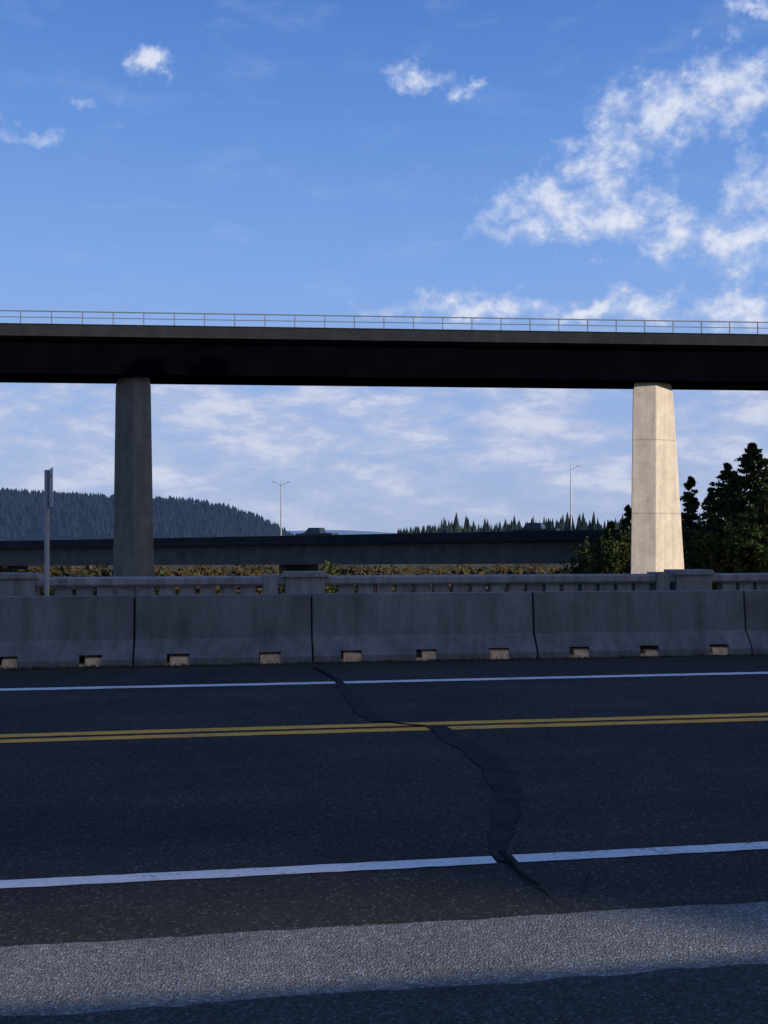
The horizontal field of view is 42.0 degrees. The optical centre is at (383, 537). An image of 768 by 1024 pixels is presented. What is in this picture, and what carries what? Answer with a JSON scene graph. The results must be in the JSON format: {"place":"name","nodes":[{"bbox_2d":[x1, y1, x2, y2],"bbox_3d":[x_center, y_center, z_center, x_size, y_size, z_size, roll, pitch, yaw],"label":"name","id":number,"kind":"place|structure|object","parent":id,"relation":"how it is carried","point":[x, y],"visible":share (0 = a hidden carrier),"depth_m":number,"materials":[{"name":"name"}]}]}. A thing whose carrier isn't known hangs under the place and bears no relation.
{"place":"outdoors","nodes":[
{"label":"outdoors","id":0,"kind":"place"},
{"bbox_2d":[0,499,262,540],"bbox_3d":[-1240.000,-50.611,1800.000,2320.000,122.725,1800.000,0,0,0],"label":"hill","id":1,"kind":"structure","parent":0,"point":[33,533],"depth_m":1327.19,"materials":[{"name":"green plant"}]},
{"bbox_2d":[0,487,296,538],"bbox_3d":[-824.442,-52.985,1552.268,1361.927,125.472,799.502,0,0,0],"label":"forest","id":2,"kind":"object","parent":1,"relation":"on","point":[164,508],"visible":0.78,"depth_m":1517.95,"materials":[{"name":"green plant"}]},
{"bbox_2d":[29,563,578,593],"bbox_3d":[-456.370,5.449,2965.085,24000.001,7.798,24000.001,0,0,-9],"label":"ground","id":3,"kind":"structure","parent":0,"point":[433,566],"depth_m":291.92,"materials":[{"name":"brown plant"}]},
{"bbox_2d":[113,377,153,597],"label":"bridge pier","id":4,"kind":"structure","parent":3,"relation":"on","point":[133,552],"depth_m":80.12,"materials":[{"name":"concrete"}]},
{"bbox_2d":[0,310,767,390],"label":"highway overpass","id":5,"kind":"object","parent":4,"relation":"on","point":[178,354],"visible":1,"depth_m":80.88,"materials":[{"name":"concrete"}]},
{"bbox_2d":[155,570,166,594],"bbox_3d":[-12.787,5.343,57.942,1.299,7.025,1.151,0,0,0],"label":"shrub","id":6,"kind":"object","parent":3,"relation":"on","point":[157,587],"visible":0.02,"depth_m":57.80,"materials":[{"name":"green plant"}]},
{"bbox_2d":[1,563,615,595],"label":"valley shrubs","id":7,"kind":"object","parent":3,"relation":"on","point":[56,571],"visible":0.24,"depth_m":152.71,"materials":[{"name":"green plant"}]},
{"bbox_2d":[320,560,336,592],"bbox_3d":[-3.295,5.080,60.012,2.058,7.552,2.204,0,0,0],"label":"shrub","id":8,"kind":"object","parent":3,"relation":"on","point":[329,588],"visible":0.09,"depth_m":59.96,"materials":[{"name":"green plant"}]},
{"bbox_2d":[0,528,722,586],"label":"concrete viaduct","id":9,"kind":"object","parent":3,"relation":"on","point":[301,553],"visible":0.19,"depth_m":126.43,"materials":[{"name":"grey concrete"}]},
{"bbox_2d":[272,481,289,535],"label":"street lamp","id":10,"kind":"object","parent":9,"relation":"on","point":[280,508],"visible":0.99,"depth_m":129.91,"materials":[{"name":"metal"}]},
{"bbox_2d":[296,528,337,534],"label":"pickup truck","id":11,"kind":"object","parent":9,"relation":"on","point":[315,531],"visible":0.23,"depth_m":129.83,"materials":[{"name":"paint"}]},
{"bbox_2d":[512,523,559,530],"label":"pickup truck","id":12,"kind":"object","parent":9,"relation":"on","point":[534,527],"visible":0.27,"depth_m":117.60,"materials":[{"name":"paint"}]},
{"bbox_2d":[570,465,579,529],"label":"street lamp","id":13,"kind":"object","parent":9,"relation":"on","point":[571,497],"visible":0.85,"depth_m":124.75,"materials":[{"name":"metal"}]},
{"bbox_2d":[397,511,700,533],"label":"distant trees","id":14,"kind":"object","parent":3,"relation":"on","point":[451,527],"visible":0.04,"depth_m":414.07,"materials":[{"name":"green plant"}]},
{"bbox_2d":[559,554,586,573],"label":"shrub","id":15,"kind":"object","parent":3,"relation":"on","point":[576,569],"visible":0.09,"depth_m":95.04,"materials":[{"name":"green plant"}]},
{"bbox_2d":[570,536,623,573],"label":"shrub","id":16,"kind":"object","parent":3,"relation":"on","point":[597,560],"visible":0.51,"depth_m":91.42,"materials":[{"name":"green plant"}]},
{"bbox_2d":[604,520,615,545],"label":"fir tree","id":17,"kind":"object","parent":3,"relation":"on","point":[611,524],"visible":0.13,"depth_m":107.80,"materials":[{"name":"green plant"}]},
{"bbox_2d":[601,526,630,573],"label":"shrub","id":18,"kind":"object","parent":3,"relation":"on","point":[624,549],"visible":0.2,"depth_m":93.21,"materials":[{"name":"green plant"}]},
{"bbox_2d":[619,504,630,553],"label":"fir tree","id":19,"kind":"object","parent":3,"relation":"on","point":[626,523],"visible":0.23,"depth_m":104.77,"materials":[{"name":"green plant"}]},
{"bbox_2d":[631,382,683,573],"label":"bridge pier","id":20,"kind":"structure","parent":3,"relation":"on","point":[656,538],"depth_m":82.94,"materials":[{"name":"concrete"}]},
{"bbox_2d":[680,476,700,568],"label":"fir tree","id":21,"kind":"object","parent":3,"relation":"on","point":[691,505],"visible":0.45,"depth_m":105.71,"materials":[{"name":"green plant"}]},
{"bbox_2d":[683,529,733,589],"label":"shrub","id":22,"kind":"object","parent":3,"relation":"on","point":[697,545],"visible":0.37,"depth_m":93.19,"materials":[{"name":"green plant"}]},
{"bbox_2d":[699,487,724,568],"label":"fir tree","id":23,"kind":"object","parent":3,"relation":"on","point":[706,500],"visible":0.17,"depth_m":107.93,"materials":[{"name":"green plant"}]},
{"bbox_2d":[682,462,748,556],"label":"pine tree","id":24,"kind":"object","parent":3,"relation":"on","point":[727,473],"visible":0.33,"depth_m":101.61,"materials":[{"name":"green plant"}]},
{"bbox_2d":[692,517,767,589],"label":"shrub","id":25,"kind":"object","parent":3,"relation":"on","point":[731,546],"visible":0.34,"depth_m":91.29,"materials":[{"name":"green plant"}]},
{"bbox_2d":[701,442,767,558],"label":"pine tree","id":26,"kind":"object","parent":3,"relation":"on","point":[753,452],"visible":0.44,"depth_m":97.64,"materials":[{"name":"green plant"}]},
{"bbox_2d":[715,459,767,557],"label":"pine tree","id":27,"kind":"object","parent":3,"relation":"on","point":[762,481],"visible":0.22,"depth_m":95.31,"materials":[{"name":"green plant"}]},
{"bbox_2d":[722,489,767,572],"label":"pine tree","id":28,"kind":"object","parent":3,"relation":"on","point":[752,540],"visible":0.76,"depth_m":89.52,"materials":[{"name":"green plant"}]},
{"bbox_2d":[727,537,767,572],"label":"shrub","id":29,"kind":"object","parent":3,"relation":"on","point":[760,561],"visible":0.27,"depth_m":89.87,"materials":[{"name":"green plant"}]},
{"bbox_2d":[286,530,396,534],"bbox_3d":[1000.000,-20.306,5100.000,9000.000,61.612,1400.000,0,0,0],"label":"hill","id":30,"kind":"structure","parent":0,"point":[342,532],"depth_m":4909.74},
{"bbox_2d":[0,655,767,946],"bbox_3d":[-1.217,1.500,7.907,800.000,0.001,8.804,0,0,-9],"label":"road","id":31,"kind":"structure","parent":0,"point":[104,807],"depth_m":5.85,"materials":[{"name":"grey asphalt"}]},
{"bbox_2d":[0,595,135,668],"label":"jersey barrier","id":32,"kind":"object","parent":31,"relation":"on","point":[54,631],"visible":0.93,"depth_m":11.69,"materials":[{"name":"concrete"}]},
{"bbox_2d":[134,594,313,665],"bbox_3d":[-1.921,1.092,12.110,2.099,0.810,0.600,0,0,-9],"label":"jersey barrier","id":33,"kind":"object","parent":31,"relation":"on","point":[220,629],"visible":1,"depth_m":11.95,"materials":[{"name":"concrete"}]},
{"bbox_2d":[313,667,336,678],"bbox_3d":[-0.651,1.491,11.053,0.050,0.001,1.025,0,0,-17],"label":"road crack","id":34,"kind":"object","parent":31,"relation":"on","point":[330,675],"visible":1,"depth_m":11.00,"materials":[{"name":"black asphalt"}]},
{"bbox_2d":[330,677,392,720],"bbox_3d":[-0.321,1.493,9.419,0.240,0.001,2.626,0,0,-13],"label":"crack sealant","id":35,"kind":"object","parent":31,"relation":"on","point":[361,708],"visible":1,"depth_m":8.97,"materials":[{"name":"black asphalt"}]},
{"bbox_2d":[0,902,767,1015],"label":"concrete shoulder","id":36,"kind":"object","parent":31,"relation":"on","point":[65,978],"visible":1,"depth_m":3.57},
{"bbox_2d":[0,841,767,887],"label":"edge line","id":37,"kind":"object","parent":31,"relation":"on","point":[59,881],"visible":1,"depth_m":4.55,"materials":[{"name":"white paint"}]},
{"bbox_2d":[0,672,767,690],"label":"edge line","id":38,"kind":"object","parent":31,"relation":"on","point":[249,684],"visible":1,"depth_m":10.43,"materials":[{"name":"white paint"}]},
{"bbox_2d":[0,652,767,669],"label":"weeds","id":39,"kind":"object","parent":31,"relation":"on","point":[240,664],"visible":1,"depth_m":11.93,"materials":[{"name":"plant"}]},
{"bbox_2d":[0,713,767,742],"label":"line","id":40,"kind":"object","parent":31,"relation":"on","point":[367,730],"visible":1,"depth_m":7.89,"materials":[{"name":"yellow paint"}]},
{"bbox_2d":[385,721,433,725],"bbox_3d":[0.202,1.491,8.028,0.510,0.001,0.065,0,0,27],"label":"road crack","id":41,"kind":"object","parent":31,"relation":"on","point":[406,723],"visible":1,"depth_m":8.04,"materials":[{"name":"black asphalt"}]},
{"bbox_2d":[311,592,536,662],"bbox_3d":[0.494,1.089,12.491,2.791,0.810,0.600,0,0,-9],"label":"jersey barrier","id":42,"kind":"object","parent":31,"relation":"on","point":[358,627],"visible":0.98,"depth_m":12.33,"materials":[{"name":"concrete"}]},
{"bbox_2d":[425,726,520,860],"bbox_3d":[0.622,1.492,6.294,0.406,0.001,3.318,0,0,-3],"label":"crack sealant","id":43,"kind":"object","parent":31,"relation":"on","point":[505,807],"visible":1,"depth_m":6.01,"materials":[{"name":"black asphalt"}]},
{"bbox_2d":[499,850,555,903],"bbox_3d":[0.618,1.491,4.425,0.047,0.001,0.717,0,0,-12],"label":"road crack","id":44,"kind":"object","parent":31,"relation":"on","point":[507,859],"visible":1,"depth_m":4.55,"materials":[{"name":"black asphalt"}]},
{"bbox_2d":[532,590,750,658],"bbox_3d":[3.281,1.089,12.905,2.845,0.810,0.600,0,0,-9],"label":"jersey barrier","id":45,"kind":"object","parent":31,"relation":"on","point":[582,624],"visible":0.98,"depth_m":12.74,"materials":[{"name":"concrete"}]},
{"bbox_2d":[743,590,767,654],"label":"jersey barrier","id":46,"kind":"object","parent":31,"relation":"on","point":[756,613],"visible":0.77,"depth_m":13.02,"materials":[{"name":"concrete"}]},
{"bbox_2d":[0,964,767,1023],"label":"walkway","id":47,"kind":"structure","parent":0,"point":[733,994],"depth_m":3.19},
{"bbox_2d":[0,0,767,532],"label":"sky","id":48,"kind":"structure","parent":0,"point":[555,159],"materials":[{"name":"blue"}]},
{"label":"sidewalk","id":49,"kind":"structure","parent":0,"visible":0},
{"bbox_2d":[44,467,52,595],"bbox_3d":[-4.142,0.247,12.288,0.170,2.206,0.376,0,0,-14],"label":"traffic sign","id":50,"kind":"object","parent":49,"relation":"on","point":[48,489],"visible":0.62,"depth_m":12.27,"materials":[{"name":"metal"}]},
{"bbox_2d":[0,569,767,595],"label":"concrete balustrade","id":51,"kind":"object","parent":49,"relation":"on","point":[32,583],"visible":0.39,"depth_m":13.89,"materials":[{"name":"grey concrete"}]}
]}

